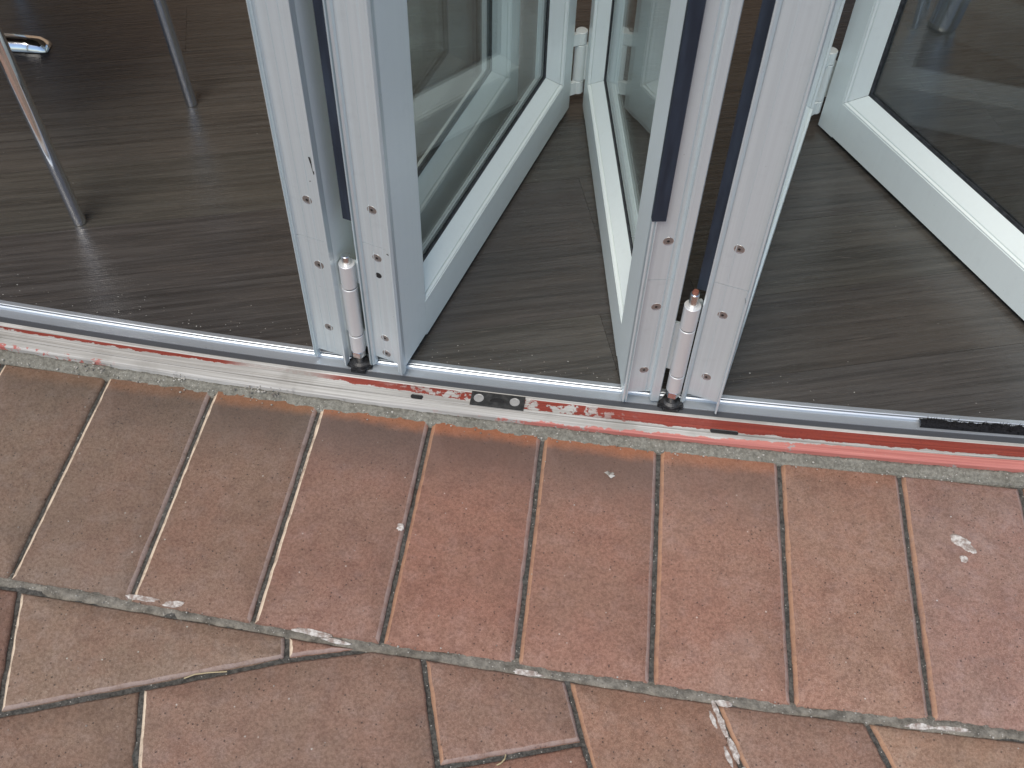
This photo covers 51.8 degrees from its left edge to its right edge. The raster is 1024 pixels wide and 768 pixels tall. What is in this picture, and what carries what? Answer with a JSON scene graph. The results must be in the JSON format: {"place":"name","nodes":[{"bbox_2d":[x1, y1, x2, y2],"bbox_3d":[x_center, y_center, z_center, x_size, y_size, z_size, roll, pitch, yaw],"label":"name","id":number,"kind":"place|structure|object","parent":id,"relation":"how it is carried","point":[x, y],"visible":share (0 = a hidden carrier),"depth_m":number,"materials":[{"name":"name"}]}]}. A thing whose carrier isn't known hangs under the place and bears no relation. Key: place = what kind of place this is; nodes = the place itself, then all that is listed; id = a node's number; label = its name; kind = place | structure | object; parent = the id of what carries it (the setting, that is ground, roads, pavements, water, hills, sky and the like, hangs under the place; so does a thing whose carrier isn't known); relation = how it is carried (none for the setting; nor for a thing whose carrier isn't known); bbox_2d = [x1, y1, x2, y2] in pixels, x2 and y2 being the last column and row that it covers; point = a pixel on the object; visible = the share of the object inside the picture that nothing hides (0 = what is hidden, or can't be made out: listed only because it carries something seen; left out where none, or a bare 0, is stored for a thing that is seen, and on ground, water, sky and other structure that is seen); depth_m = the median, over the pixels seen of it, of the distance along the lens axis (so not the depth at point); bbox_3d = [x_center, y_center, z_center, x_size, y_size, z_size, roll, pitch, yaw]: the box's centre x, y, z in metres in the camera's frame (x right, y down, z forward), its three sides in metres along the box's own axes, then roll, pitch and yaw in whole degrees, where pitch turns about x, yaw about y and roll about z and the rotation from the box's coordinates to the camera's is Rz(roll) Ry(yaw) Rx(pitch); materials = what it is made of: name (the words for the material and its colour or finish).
{"place":"outdoors","nodes":[
{"label":"outdoors","id":0,"kind":"place"},
{"bbox_2d":[4,33,51,52],"bbox_3d":[-1.533,-1.034,2.081,0.824,0.729,0.699,-25,56,-20],"label":"table","id":1,"kind":"object","parent":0,"point":[26,43],"visible":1,"depth_m":2.31,"materials":[{"name":"silver metal"}]},
{"bbox_2d":[0,349,1023,767],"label":"pavement","id":2,"kind":"structure","parent":0,"point":[292,529],"depth_m":1.55,"materials":[{"name":"tile"}]},
{"bbox_2d":[184,671,226,678],"bbox_3d":[-0.424,0.401,1.458,0.058,0.003,0.005,-7,52,-7],"label":"dry stalk","id":3,"kind":"object","parent":2,"relation":"on","point":[204,673],"visible":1,"depth_m":1.46,"materials":[{"name":"beige plant"}]},
{"bbox_2d":[0,300,1023,471],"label":"door sill","id":4,"kind":"structure","parent":2,"relation":"on","point":[980,443],"depth_m":1.75,"materials":[{"name":"metal"}]},
{"bbox_2d":[338,252,372,373],"bbox_3d":[-0.255,-0.112,1.689,0.044,0.258,0.035,2,51,0],"label":"barrel hinge","id":5,"kind":"object","parent":4,"relation":"on","point":[359,361],"visible":0.99,"depth_m":1.68,"materials":[{"name":"silver metal"}]},
{"bbox_2d":[246,0,519,365],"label":"door leaf","id":6,"kind":"object","parent":4,"relation":"on","point":[284,34],"visible":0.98,"depth_m":1.58,"materials":[{"name":"silver metal"}]},
{"bbox_2d":[312,0,576,374],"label":"door leaf","id":7,"kind":"object","parent":4,"relation":"on","point":[408,282],"visible":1,"depth_m":1.59,"materials":[{"name":"silver metal"}]},
{"bbox_2d":[583,0,743,401],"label":"door leaf","id":8,"kind":"object","parent":4,"relation":"on","point":[647,245],"visible":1,"depth_m":1.52,"materials":[{"name":"silver metal"}]},
{"bbox_2d":[570,27,587,95],"bbox_3d":[0.138,-0.660,2.159,0.058,0.144,0.029,-9,52,-9],"label":"knuckle hinge","id":9,"kind":"object","parent":8,"relation":"attached to","point":[580,54],"visible":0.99,"depth_m":2.15,"materials":[{"name":"silver metal"}]},
{"bbox_2d":[657,289,702,412],"bbox_3d":[0.266,-0.050,1.645,0.043,0.271,0.036,2,51,0],"label":"barrel hinge","id":10,"kind":"object","parent":4,"relation":"on","point":[681,346],"visible":1,"depth_m":1.64,"materials":[{"name":"silver metal"}]},
{"bbox_2d":[680,0,844,413],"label":"door leaf","id":11,"kind":"object","parent":4,"relation":"on","point":[793,40],"visible":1,"depth_m":1.38,"materials":[{"name":"silver metal"}]},
{"bbox_2d":[811,47,837,115],"bbox_3d":[0.627,-0.612,2.135,0.051,0.145,0.024,-25,56,-20],"label":"knuckle hinge","id":12,"kind":"object","parent":11,"relation":"attached to","point":[827,77],"visible":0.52,"depth_m":2.12,"materials":[{"name":"silver metal"}]},
{"bbox_2d":[818,0,1023,319],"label":"door leaf","id":13,"kind":"object","parent":12,"relation":"attached to","point":[969,222],"visible":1,"depth_m":1.99,"materials":[{"name":"silver metal"}]},
{"bbox_2d":[2,357,1021,764],"bbox_3d":[-0.010,0.239,1.595,1.990,0.022,0.714,2,51,0],"label":"pavement grit","id":14,"kind":"object","parent":2,"relation":"on","point":[464,431],"visible":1,"depth_m":1.71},
{"bbox_2d":[604,471,614,477],"bbox_3d":[0.157,0.142,1.678,0.011,0.006,0.016,-34,60,-25],"label":"paper scrap","id":15,"kind":"object","parent":2,"relation":"on","point":[609,474],"visible":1,"depth_m":1.68,"materials":[{"name":"white paper"}]},
{"bbox_2d":[0,0,1023,420],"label":"floor","id":16,"kind":"structure","parent":0,"point":[872,292],"depth_m":2.02,"materials":[{"name":"brown wood"}]},
{"bbox_2d":[0,0,197,225],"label":"chair","id":17,"kind":"object","parent":16,"relation":"on","point":[23,97],"visible":1,"depth_m":1.89,"materials":[{"name":"grey metal"}]},
{"bbox_2d":[2,152,993,412],"bbox_3d":[-0.032,-0.351,2.044,2.076,0.002,0.948,2,51,0],"label":"floor grit","id":18,"kind":"object","parent":16,"relation":"on","point":[230,330],"visible":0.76,"depth_m":1.83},
{"bbox_2d":[911,0,930,28],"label":"chair","id":19,"kind":"object","parent":16,"relation":"on","point":[922,5],"visible":1,"depth_m":2.43,"materials":[{"name":"grey metal"}]},
{"bbox_2d":[927,0,970,32],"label":"table","id":20,"kind":"object","parent":16,"relation":"on","point":[945,16],"visible":1,"depth_m":2.41,"materials":[{"name":"grey metal"}]}
]}

